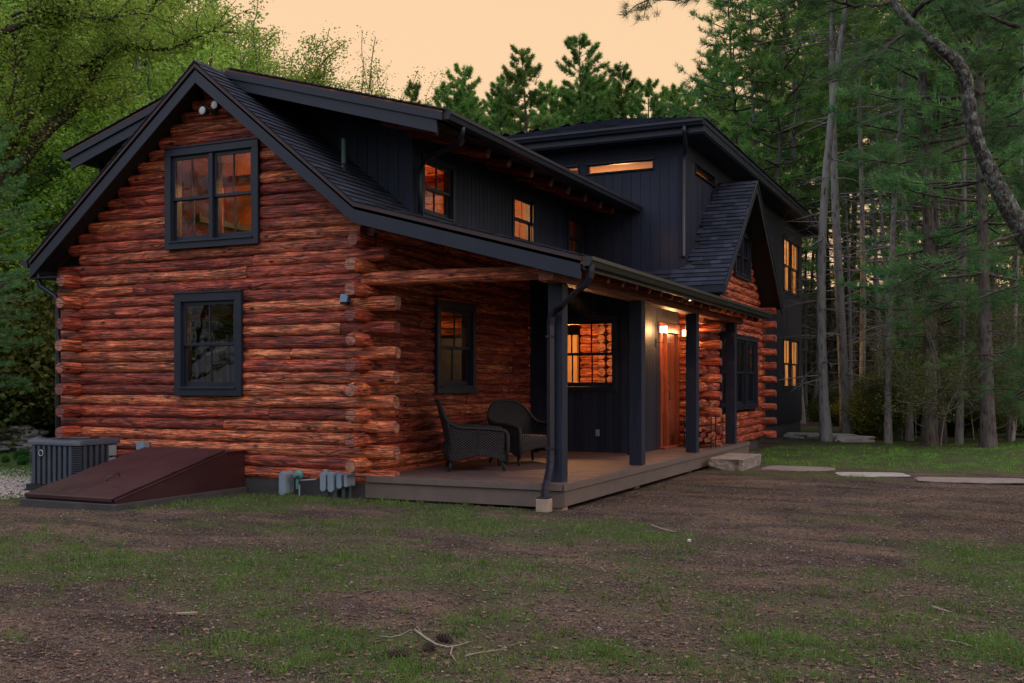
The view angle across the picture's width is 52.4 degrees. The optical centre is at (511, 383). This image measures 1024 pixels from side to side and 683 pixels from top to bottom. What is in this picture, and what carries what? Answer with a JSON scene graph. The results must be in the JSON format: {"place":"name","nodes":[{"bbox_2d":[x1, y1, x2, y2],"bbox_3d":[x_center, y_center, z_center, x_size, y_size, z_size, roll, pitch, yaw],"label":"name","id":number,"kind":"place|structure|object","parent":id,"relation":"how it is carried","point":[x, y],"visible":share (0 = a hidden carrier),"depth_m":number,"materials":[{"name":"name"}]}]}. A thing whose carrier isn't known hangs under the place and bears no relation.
{"place":"outdoors","nodes":[
{"label":"outdoors","id":0,"kind":"place"},
{"bbox_2d":[2,0,1020,288],"label":"sky","id":1,"kind":"structure","parent":0,"point":[432,35],"materials":[{"name":"orange"}]},
{"bbox_2d":[0,411,1023,682],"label":"ground","id":2,"kind":"structure","parent":0,"point":[634,503],"depth_m":9.02,"materials":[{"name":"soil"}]},
{"bbox_2d":[0,468,31,499],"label":"gravel bed","id":3,"kind":"object","parent":2,"relation":"on","point":[8,484],"visible":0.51,"depth_m":16.52,"materials":[{"name":"grey gravel"}]},
{"bbox_2d":[0,89,38,368],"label":"pine tree","id":4,"kind":"object","parent":2,"relation":"on","point":[8,286],"visible":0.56,"depth_m":22.42,"materials":[{"name":"green plant"}]},
{"bbox_2d":[0,425,48,452],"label":"stone wall","id":5,"kind":"structure","parent":2,"relation":"on","point":[23,440],"depth_m":24.27,"materials":[{"name":"grey stone"}]},
{"bbox_2d":[0,114,54,444],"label":"pine tree","id":6,"kind":"object","parent":2,"relation":"on","point":[18,274],"visible":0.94,"depth_m":20.49,"materials":[{"name":"green plant"}]},
{"bbox_2d":[0,251,54,447],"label":"shrub","id":7,"kind":"object","parent":2,"relation":"on","point":[7,418],"visible":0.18,"depth_m":24.34,"materials":[{"name":"green plant"}]},
{"bbox_2d":[0,244,66,437],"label":"shrub","id":8,"kind":"object","parent":2,"relation":"on","point":[24,356],"visible":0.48,"depth_m":24.35,"materials":[{"name":"green plant"}]},
{"bbox_2d":[13,362,54,437],"bbox_3d":[-10.562,0.282,25.747,3.677,3.439,3.947,0,0,-20],"label":"shrub","id":9,"kind":"object","parent":2,"relation":"on","point":[51,405],"visible":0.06,"depth_m":24.69,"materials":[{"name":"green plant"}]},
{"bbox_2d":[0,0,128,316],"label":"tree","id":10,"kind":"object","parent":2,"relation":"on","point":[47,174],"visible":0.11,"depth_m":28.16,"materials":[{"name":"green plant"}]},
{"bbox_2d":[26,437,119,490],"bbox_3d":[-6.713,1.235,15.983,1.080,0.790,0.941,0,0,25],"label":"air conditioner","id":11,"kind":"object","parent":2,"relation":"on","point":[56,459],"visible":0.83,"depth_m":15.63,"materials":[{"name":"grey metal"}]},
{"bbox_2d":[0,0,228,347],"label":"deciduous tree","id":12,"kind":"object","parent":2,"relation":"on","point":[4,228],"visible":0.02,"depth_m":26.07,"materials":[{"name":"green plant"}]},
{"bbox_2d":[3,0,232,377],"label":"deciduous tree","id":13,"kind":"object","parent":2,"relation":"on","point":[201,321],"visible":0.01,"depth_m":30.99,"materials":[{"name":"green plant"}]},
{"bbox_2d":[1,0,244,324],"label":"deciduous tree","id":14,"kind":"object","parent":2,"relation":"on","point":[166,82],"visible":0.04,"depth_m":29.40,"materials":[{"name":"green plant"}]},
{"bbox_2d":[20,447,246,510],"bbox_3d":[-5.211,1.403,14.564,1.680,0.894,2.550,0,0,25],"label":"cellar bulkhead","id":15,"kind":"object","parent":2,"relation":"on","point":[148,476],"visible":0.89,"depth_m":14.23,"materials":[{"name":"metal"}]},
{"bbox_2d":[24,447,182,498],"bbox_3d":[-5.644,1.223,14.550,0.766,0.534,2.140,0,0,25],"label":"door leaf","id":16,"kind":"structure","parent":15,"relation":"in","point":[62,488],"depth_m":14.40,"materials":[{"name":"paint"}]},
{"bbox_2d":[67,449,224,501],"bbox_3d":[-4.942,1.223,14.224,0.766,0.534,2.140,0,0,25],"label":"door leaf","id":17,"kind":"structure","parent":15,"relation":"in","point":[115,487],"depth_m":14.05,"materials":[{"name":"paint"}]},
{"bbox_2d":[0,0,267,216],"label":"maple tree","id":18,"kind":"object","parent":2,"relation":"on","point":[59,13],"visible":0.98,"depth_m":22.69,"materials":[{"name":"green plant"}]},
{"bbox_2d":[0,0,276,359],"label":"deciduous tree","id":19,"kind":"object","parent":2,"relation":"on","point":[60,146],"visible":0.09,"depth_m":26.60,"materials":[{"name":"green plant"}]},
{"bbox_2d":[48,36,303,381],"bbox_3d":[-11.003,-6.354,38.547,17.141,16.165,11.838,0,0,-39],"label":"deciduous tree","id":20,"kind":"object","parent":2,"relation":"on","point":[222,355],"depth_m":38.16,"materials":[{"name":"green plant"}]},
{"bbox_2d":[43,0,394,381],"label":"deciduous tree","id":21,"kind":"object","parent":2,"relation":"on","point":[306,76],"visible":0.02,"depth_m":39.29,"materials":[{"name":"green plant"}]},
{"bbox_2d":[117,0,328,350],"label":"deciduous tree","id":22,"kind":"object","parent":2,"relation":"on","point":[241,67],"depth_m":42.95,"materials":[{"name":"green plant"}]},
{"bbox_2d":[183,0,364,357],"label":"deciduous tree","id":23,"kind":"object","parent":2,"relation":"on","point":[252,21],"depth_m":51.08,"materials":[{"name":"green plant"}]},
{"bbox_2d":[215,18,394,95],"bbox_3d":[-7.449,-6.612,41.041,15.175,16.672,12.660,0,0,11],"label":"deciduous tree","id":24,"kind":"object","parent":2,"relation":"on","point":[313,65],"visible":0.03,"depth_m":39.02,"materials":[{"name":"green plant"}]},
{"bbox_2d":[289,25,460,104],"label":"deciduous tree","id":25,"kind":"object","parent":2,"relation":"on","point":[370,83],"visible":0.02,"depth_m":40.37,"materials":[{"name":"green plant"}]},
{"bbox_2d":[22,60,818,510],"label":"log house","id":26,"kind":"structure","parent":2,"relation":"on","point":[554,278],"depth_m":16.32,"materials":[{"name":"wood logs"},{"name":"dark painted wood siding"},{"name":"asphalt shingle"}]},
{"bbox_2d":[172,289,245,395],"bbox_3d":[-4.539,-0.606,15.727,1.304,1.573,0.265,0,0,25],"label":"window","id":27,"kind":"structure","parent":26,"relation":"in","point":[183,301],"depth_m":15.71,"materials":[{"name":"black wood"}]},
{"bbox_2d":[163,137,262,249],"bbox_3d":[-4.485,-2.834,15.701,1.804,1.558,0.265,0,0,25],"label":"window","id":28,"kind":"structure","parent":26,"relation":"in","point":[174,240],"depth_m":15.65,"materials":[{"name":"black wood"}]},
{"bbox_2d":[192,322,233,381],"bbox_3d":[-5.856,-0.427,19.533,0.245,1.453,1.924,0,0,25],"label":"window","id":29,"kind":"structure","parent":26,"relation":"in","point":[200,329],"depth_m":19.54,"materials":[{"name":"glass"}]},
{"bbox_2d":[191,212,250,231],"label":"window","id":30,"kind":"structure","parent":26,"relation":"in","point":[199,219],"depth_m":19.06,"materials":[{"name":"glass"}]},
{"bbox_2d":[279,471,293,495],"bbox_3d":[-3.241,1.427,14.948,0.115,0.343,0.214,0,0,25],"label":"conduit body","id":31,"kind":"object","parent":26,"relation":"attached to","point":[286,481],"visible":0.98,"depth_m":14.87,"materials":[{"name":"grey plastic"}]},
{"bbox_2d":[421,152,456,223],"bbox_3d":[-1.218,-3.076,16.575,0.205,0.993,1.104,0,0,25],"label":"window","id":32,"kind":"structure","parent":26,"relation":"in","point":[449,169],"depth_m":16.77,"materials":[{"name":"black glass"}]},
{"bbox_2d":[432,299,477,392],"bbox_3d":[-0.962,-0.587,16.836,0.245,1.473,1.354,0,0,25],"label":"window","id":33,"kind":"structure","parent":26,"relation":"in","point":[468,311],"depth_m":16.93,"materials":[{"name":"black wood"}]},
{"bbox_2d":[434,399,509,471],"bbox_3d":[-0.617,0.753,15.664,1.102,1.061,1.003,0,0,-5],"label":"wicker armchair","id":34,"kind":"object","parent":26,"relation":"on","point":[463,441],"visible":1,"depth_m":15.21,"materials":[{"name":"black wicker"}]},
{"bbox_2d":[487,399,546,465],"bbox_3d":[0.185,0.768,16.872,0.981,1.031,1.062,0,0,-37],"label":"wicker armchair","id":35,"kind":"object","parent":26,"relation":"on","point":[521,425],"visible":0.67,"depth_m":17.09,"materials":[{"name":"black wicker"}]},
{"bbox_2d":[512,189,535,241],"bbox_3d":[0.163,-3.071,19.550,0.205,0.983,1.024,0,0,25],"label":"window","id":36,"kind":"structure","parent":26,"relation":"in","point":[529,201],"depth_m":19.77,"materials":[{"name":"black glass"}]},
{"bbox_2d":[567,211,584,253],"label":"window","id":37,"kind":"structure","parent":26,"relation":"in","point":[578,220],"depth_m":22.21,"materials":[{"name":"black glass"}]},
{"bbox_2d":[544,315,617,390],"bbox_3d":[1.286,-0.551,19.177,1.444,1.363,0.205,0,0,25],"label":"window","id":38,"kind":"structure","parent":26,"relation":"in","point":[572,386],"depth_m":19.03,"materials":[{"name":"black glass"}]},
{"bbox_2d":[585,158,654,174],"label":"window","id":39,"kind":"structure","parent":26,"relation":"in","point":[588,166],"depth_m":22.07,"materials":[{"name":"black glass"}]},
{"bbox_2d":[659,322,683,449],"bbox_3d":[3.151,0.040,20.891,0.260,2.479,1.390,0,0,25],"label":"entry door","id":40,"kind":"structure","parent":26,"relation":"in","point":[670,349],"depth_m":21.04,"materials":[{"name":"brown wood"}]},
{"bbox_2d":[717,331,758,411],"bbox_3d":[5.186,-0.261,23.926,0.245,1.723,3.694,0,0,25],"label":"window","id":41,"kind":"structure","parent":26,"relation":"in","point":[742,403],"depth_m":24.43,"materials":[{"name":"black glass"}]},
{"bbox_2d":[732,232,751,281],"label":"window","id":42,"kind":"structure","parent":26,"relation":"in","point":[742,266],"depth_m":24.23,"materials":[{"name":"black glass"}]},
{"bbox_2d":[783,336,799,389],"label":"window","id":43,"kind":"structure","parent":26,"relation":"in","point":[790,366],"depth_m":32.78,"materials":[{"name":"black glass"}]},
{"bbox_2d":[783,234,800,298],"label":"window","id":44,"kind":"structure","parent":26,"relation":"in","point":[791,242],"depth_m":32.78,"materials":[{"name":"black glass"}]},
{"bbox_2d":[426,62,497,132],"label":"pine tree","id":45,"kind":"object","parent":2,"relation":"on","point":[464,89],"visible":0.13,"depth_m":46.32,"materials":[{"name":"green plant"}]},
{"bbox_2d":[481,79,516,133],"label":"pine tree","id":46,"kind":"object","parent":2,"relation":"on","point":[490,97],"visible":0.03,"depth_m":58.79,"materials":[{"name":"green plant"}]},
{"bbox_2d":[482,94,518,134],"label":"pine tree","id":47,"kind":"object","parent":2,"relation":"on","point":[497,109],"visible":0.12,"depth_m":51.68,"materials":[{"name":"green plant"}]},
{"bbox_2d":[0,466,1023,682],"bbox_3d":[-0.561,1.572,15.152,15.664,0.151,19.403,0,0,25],"label":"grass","id":48,"kind":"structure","parent":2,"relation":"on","point":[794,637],"depth_m":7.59,"materials":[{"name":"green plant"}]},
{"bbox_2d":[0,466,1023,682],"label":"fallen needles","id":49,"kind":"object","parent":2,"relation":"on","point":[54,670],"depth_m":7.70,"materials":[{"name":"plant"}]},
{"bbox_2d":[492,44,554,134],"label":"pine tree","id":50,"kind":"object","parent":2,"relation":"on","point":[520,79],"visible":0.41,"depth_m":49.44,"materials":[{"name":"green plant"}]},
{"bbox_2d":[527,78,567,129],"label":"pine tree","id":51,"kind":"object","parent":2,"relation":"on","point":[543,109],"visible":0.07,"depth_m":61.00,"materials":[{"name":"green plant"}]},
{"bbox_2d":[547,31,616,124],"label":"pine tree","id":52,"kind":"object","parent":2,"relation":"on","point":[591,85],"visible":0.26,"depth_m":47.71,"materials":[{"name":"green plant"}]},
{"bbox_2d":[192,263,1022,402],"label":"woods","id":53,"kind":"object","parent":2,"relation":"on","point":[811,356],"visible":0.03,"depth_m":62.03,"materials":[{"name":"green plant"}]},
{"bbox_2d":[599,61,639,118],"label":"pine tree","id":54,"kind":"object","parent":2,"relation":"on","point":[621,100],"visible":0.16,"depth_m":50.12,"materials":[{"name":"green plant"}]},
{"bbox_2d":[627,76,679,117],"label":"pine tree","id":55,"kind":"object","parent":2,"relation":"on","point":[653,106],"visible":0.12,"depth_m":47.27,"materials":[{"name":"green plant"}]},
{"bbox_2d":[651,82,692,117],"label":"pine tree","id":56,"kind":"object","parent":2,"relation":"on","point":[674,92],"visible":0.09,"depth_m":52.24,"materials":[{"name":"green plant"}]},
{"bbox_2d":[680,47,742,142],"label":"pine tree","id":57,"kind":"object","parent":2,"relation":"on","point":[710,51],"visible":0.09,"depth_m":47.36,"materials":[{"name":"green plant"}]},
{"bbox_2d":[708,453,760,470],"bbox_3d":[4.301,1.527,19.995,0.687,0.280,1.804,0,0,25],"label":"stone step","id":58,"kind":"object","parent":2,"relation":"on","point":[735,462],"visible":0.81,"depth_m":19.31,"materials":[{"name":"stone"}]},
{"bbox_2d":[665,0,839,267],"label":"pine tree","id":59,"kind":"object","parent":2,"relation":"on","point":[726,80],"visible":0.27,"depth_m":42.50,"materials":[{"name":"green plant"}]},
{"bbox_2d":[699,0,815,350],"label":"pine tree","id":60,"kind":"object","parent":2,"relation":"on","point":[717,18],"visible":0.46,"depth_m":41.55,"materials":[{"name":"green plant"}]},
{"bbox_2d":[721,0,824,361],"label":"pine tree","id":61,"kind":"object","parent":2,"relation":"on","point":[780,75],"visible":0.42,"depth_m":41.20,"materials":[{"name":"green plant"}]},
{"bbox_2d":[688,0,885,379],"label":"pine tree","id":62,"kind":"object","parent":2,"relation":"on","point":[778,164],"visible":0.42,"depth_m":40.30,"materials":[{"name":"green plant"}]},
{"bbox_2d":[710,1,880,423],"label":"pine tree","id":63,"kind":"object","parent":2,"relation":"on","point":[794,152],"visible":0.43,"depth_m":41.31,"materials":[{"name":"green plant"}]},
{"bbox_2d":[761,465,834,470],"bbox_3d":[5.382,1.605,19.550,1.366,0.045,1.176,0,0,25],"label":"flagstone","id":64,"kind":"object","parent":2,"relation":"on","point":[794,468],"visible":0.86,"depth_m":19.43,"materials":[{"name":"grey stone"}]},
{"bbox_2d":[783,59,831,395],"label":"pine tree","id":65,"kind":"object","parent":2,"relation":"on","point":[803,186],"visible":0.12,"depth_m":49.46,"materials":[{"name":"green plant"}]},
{"bbox_2d":[781,72,850,401],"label":"pine tree","id":66,"kind":"object","parent":2,"relation":"on","point":[813,204],"visible":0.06,"depth_m":52.29,"materials":[{"name":"green plant"}]},
{"bbox_2d":[797,26,840,412],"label":"pine tree","id":67,"kind":"object","parent":2,"relation":"on","point":[805,354],"visible":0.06,"depth_m":54.53,"materials":[{"name":"brown plant"}]},
{"bbox_2d":[616,0,1023,426],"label":"leaning pine","id":68,"kind":"object","parent":2,"relation":"on","point":[1002,193],"visible":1,"depth_m":12.70,"materials":[{"name":"green plant"}]},
{"bbox_2d":[782,9,870,394],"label":"pine tree","id":69,"kind":"object","parent":2,"relation":"on","point":[831,378],"visible":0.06,"depth_m":53.88,"materials":[{"name":"green plant"}]},
{"bbox_2d":[814,386,853,426],"bbox_3d":[12.377,0.797,39.404,2.168,1.905,1.923,0,0,-44],"label":"shrub","id":70,"kind":"object","parent":2,"relation":"on","point":[834,392],"visible":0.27,"depth_m":39.20,"materials":[{"name":"green plant"}]},
{"bbox_2d":[751,0,922,433],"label":"pine tree","id":71,"kind":"object","parent":2,"relation":"on","point":[844,382],"visible":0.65,"depth_m":30.87,"materials":[{"name":"green plant"}]},
{"bbox_2d":[786,8,898,396],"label":"pine tree","id":72,"kind":"object","parent":2,"relation":"on","point":[851,259],"visible":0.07,"depth_m":47.90,"materials":[{"name":"brown plant"}]},
{"bbox_2d":[772,0,914,441],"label":"pine tree","id":73,"kind":"object","parent":2,"relation":"on","point":[825,430],"visible":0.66,"depth_m":29.18,"materials":[{"name":"brown plant"}]},
{"bbox_2d":[798,0,890,394],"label":"pine tree","id":74,"kind":"object","parent":2,"relation":"on","point":[849,327],"visible":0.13,"depth_m":42.09,"materials":[{"name":"green plant"}]},
{"bbox_2d":[787,1,922,385],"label":"pine tree","id":75,"kind":"object","parent":2,"relation":"on","point":[845,274],"visible":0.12,"depth_m":49.86,"materials":[{"name":"green plant"}]},
{"bbox_2d":[830,370,904,436],"bbox_3d":[11.043,0.716,32.365,2.695,2.348,2.510,0,0,18],"label":"shrub","id":76,"kind":"object","parent":2,"relation":"on","point":[836,407],"visible":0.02,"depth_m":32.33,"materials":[{"name":"green plant"}]},
{"bbox_2d":[796,0,939,434],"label":"pine tree","id":77,"kind":"object","parent":2,"relation":"on","point":[823,87],"visible":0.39,"depth_m":32.64,"materials":[{"name":"green plant"}]},
{"bbox_2d":[806,3,930,358],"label":"pine tree","id":78,"kind":"object","parent":2,"relation":"on","point":[849,174],"visible":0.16,"depth_m":40.08,"materials":[{"name":"green plant"}]},
{"bbox_2d":[819,39,920,377],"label":"pine tree","id":79,"kind":"object","parent":2,"relation":"on","point":[847,146],"visible":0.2,"depth_m":44.80,"materials":[{"name":"green plant"}]},
{"bbox_2d":[835,472,910,476],"bbox_3d":[6.322,1.605,18.253,1.266,0.050,0.809,0,0,5],"label":"flagstone","id":80,"kind":"object","parent":2,"relation":"on","point":[879,474],"visible":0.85,"depth_m":18.13,"materials":[{"name":"grey stone"}]},
{"bbox_2d":[831,9,918,378],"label":"pine tree","id":81,"kind":"object","parent":2,"relation":"on","point":[852,140],"visible":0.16,"depth_m":41.08,"materials":[{"name":"green plant"}]},
{"bbox_2d":[836,311,921,438],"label":"sapling","id":82,"kind":"object","parent":2,"relation":"on","point":[875,368],"visible":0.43,"depth_m":30.76,"materials":[{"name":"green plant"}]},
{"bbox_2d":[839,364,919,438],"bbox_3d":[10.863,0.603,30.558,2.705,2.377,2.399,0,0,-38],"label":"shrub","id":83,"kind":"object","parent":2,"relation":"on","point":[870,421],"visible":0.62,"depth_m":30.21,"materials":[{"name":"green plant"}]},
{"bbox_2d":[810,3,965,443],"bbox_3d":[10.666,-8.804,28.033,4.280,21.473,4.777,0,0,-24],"label":"pine tree","id":84,"kind":"object","parent":2,"relation":"on","point":[888,435],"visible":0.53,"depth_m":27.90,"materials":[{"name":"green plant"}]},
{"bbox_2d":[856,22,922,378],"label":"pine tree","id":85,"kind":"object","parent":2,"relation":"on","point":[885,216],"visible":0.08,"depth_m":47.19,"materials":[{"name":"green plant"}]},
{"bbox_2d":[814,0,972,440],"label":"pine tree","id":86,"kind":"object","parent":2,"relation":"on","point":[909,432],"visible":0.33,"depth_m":29.41,"materials":[{"name":"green plant"}]},
{"bbox_2d":[856,329,974,440],"bbox_3d":[11.377,-0.088,30.116,3.057,3.602,2.971,0,0,-15],"label":"sapling","id":87,"kind":"object","parent":2,"relation":"on","point":[902,383],"visible":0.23,"depth_m":29.85,"materials":[{"name":"green plant"}]},
{"bbox_2d":[844,0,993,445],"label":"pine tree","id":88,"kind":"object","parent":2,"relation":"on","point":[929,433],"visible":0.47,"depth_m":26.32,"materials":[{"name":"green plant"}]},
{"bbox_2d":[821,0,1023,442],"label":"pine tree","id":89,"kind":"object","parent":2,"relation":"on","point":[955,238],"visible":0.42,"depth_m":27.72,"materials":[{"name":"green plant"}]},
{"bbox_2d":[829,0,1023,447],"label":"pine tree","id":90,"kind":"object","parent":2,"relation":"on","point":[987,425],"visible":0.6,"depth_m":24.99,"materials":[{"name":"green plant"}]},
{"bbox_2d":[883,2,994,374],"bbox_3d":[14.239,-7.119,34.043,4.025,18.095,3.607,0,0,-26],"label":"pine tree","id":91,"kind":"object","parent":2,"relation":"on","point":[914,85],"visible":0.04,"depth_m":34.25,"materials":[{"name":"green plant"}]},
{"bbox_2d":[859,244,1023,431],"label":"sapling","id":92,"kind":"object","parent":2,"relation":"on","point":[935,401],"visible":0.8,"depth_m":25.43,"materials":[{"name":"green plant"}]},
{"bbox_2d":[877,292,1007,417],"bbox_3d":[11.864,-0.655,29.253,2.991,4.726,4.810,0,0,-9],"label":"sapling","id":93,"kind":"object","parent":2,"relation":"on","point":[938,358],"visible":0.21,"depth_m":29.07,"materials":[{"name":"green plant"}]},
{"bbox_2d":[876,2,1013,356],"bbox_3d":[15.516,-6.518,36.892,4.917,16.931,4.946,0,0,-16],"label":"pine tree","id":94,"kind":"object","parent":2,"relation":"on","point":[942,201],"visible":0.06,"depth_m":36.90,"materials":[{"name":"green plant"}]},
{"bbox_2d":[872,0,1023,388],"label":"pine tree","id":95,"kind":"object","parent":2,"relation":"on","point":[1006,172],"visible":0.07,"depth_m":31.01,"materials":[{"name":"green plant"}]},
{"bbox_2d":[881,38,1019,370],"bbox_3d":[14.900,-6.708,35.060,4.799,17.267,5.124,0,0,22],"label":"pine tree","id":96,"kind":"object","parent":2,"relation":"on","point":[953,209],"visible":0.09,"depth_m":35.15,"materials":[{"name":"green plant"}]},
{"bbox_2d":[918,385,995,436],"bbox_3d":[13.696,0.713,32.120,2.156,2.136,2.430,0,0,-7],"label":"shrub","id":97,"kind":"object","parent":2,"relation":"on","point":[951,425],"visible":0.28,"depth_m":31.69,"materials":[{"name":"green plant"}]},
{"bbox_2d":[895,289,1023,445],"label":"sapling","id":98,"kind":"object","parent":2,"relation":"on","point":[966,371],"visible":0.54,"depth_m":25.99,"materials":[{"name":"green plant"}]},
{"bbox_2d":[895,197,1023,441],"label":"sapling","id":99,"kind":"object","parent":2,"relation":"on","point":[1012,424],"visible":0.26,"depth_m":27.02,"materials":[{"name":"green plant"}]},
{"bbox_2d":[902,0,1021,443],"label":"pine tree","id":100,"kind":"object","parent":2,"relation":"on","point":[959,432],"visible":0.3,"depth_m":26.77,"materials":[{"name":"green plant"}]},
{"bbox_2d":[914,477,1023,484],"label":"flagstone","id":101,"kind":"object","parent":2,"relation":"on","point":[1008,481],"visible":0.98,"depth_m":17.00,"materials":[{"name":"grey stone"}]},
{"bbox_2d":[914,280,1023,431],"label":"sapling","id":102,"kind":"object","parent":2,"relation":"on","point":[1002,326],"visible":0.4,"depth_m":26.35,"materials":[{"name":"green plant"}]},
{"bbox_2d":[945,0,1023,440],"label":"pine tree","id":103,"kind":"object","parent":2,"relation":"on","point":[1008,426],"visible":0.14,"depth_m":27.97,"materials":[{"name":"green plant"}]},
{"bbox_2d":[994,297,1023,426],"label":"sapling","id":104,"kind":"object","parent":2,"relation":"on","point":[1013,414],"visible":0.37,"depth_m":26.18,"materials":[{"name":"green plant"}]},
{"bbox_2d":[0,441,1023,480],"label":"lawn grass","id":105,"kind":"structure","parent":0,"point":[810,462],"depth_m":22.55,"materials":[{"name":"green plant"}]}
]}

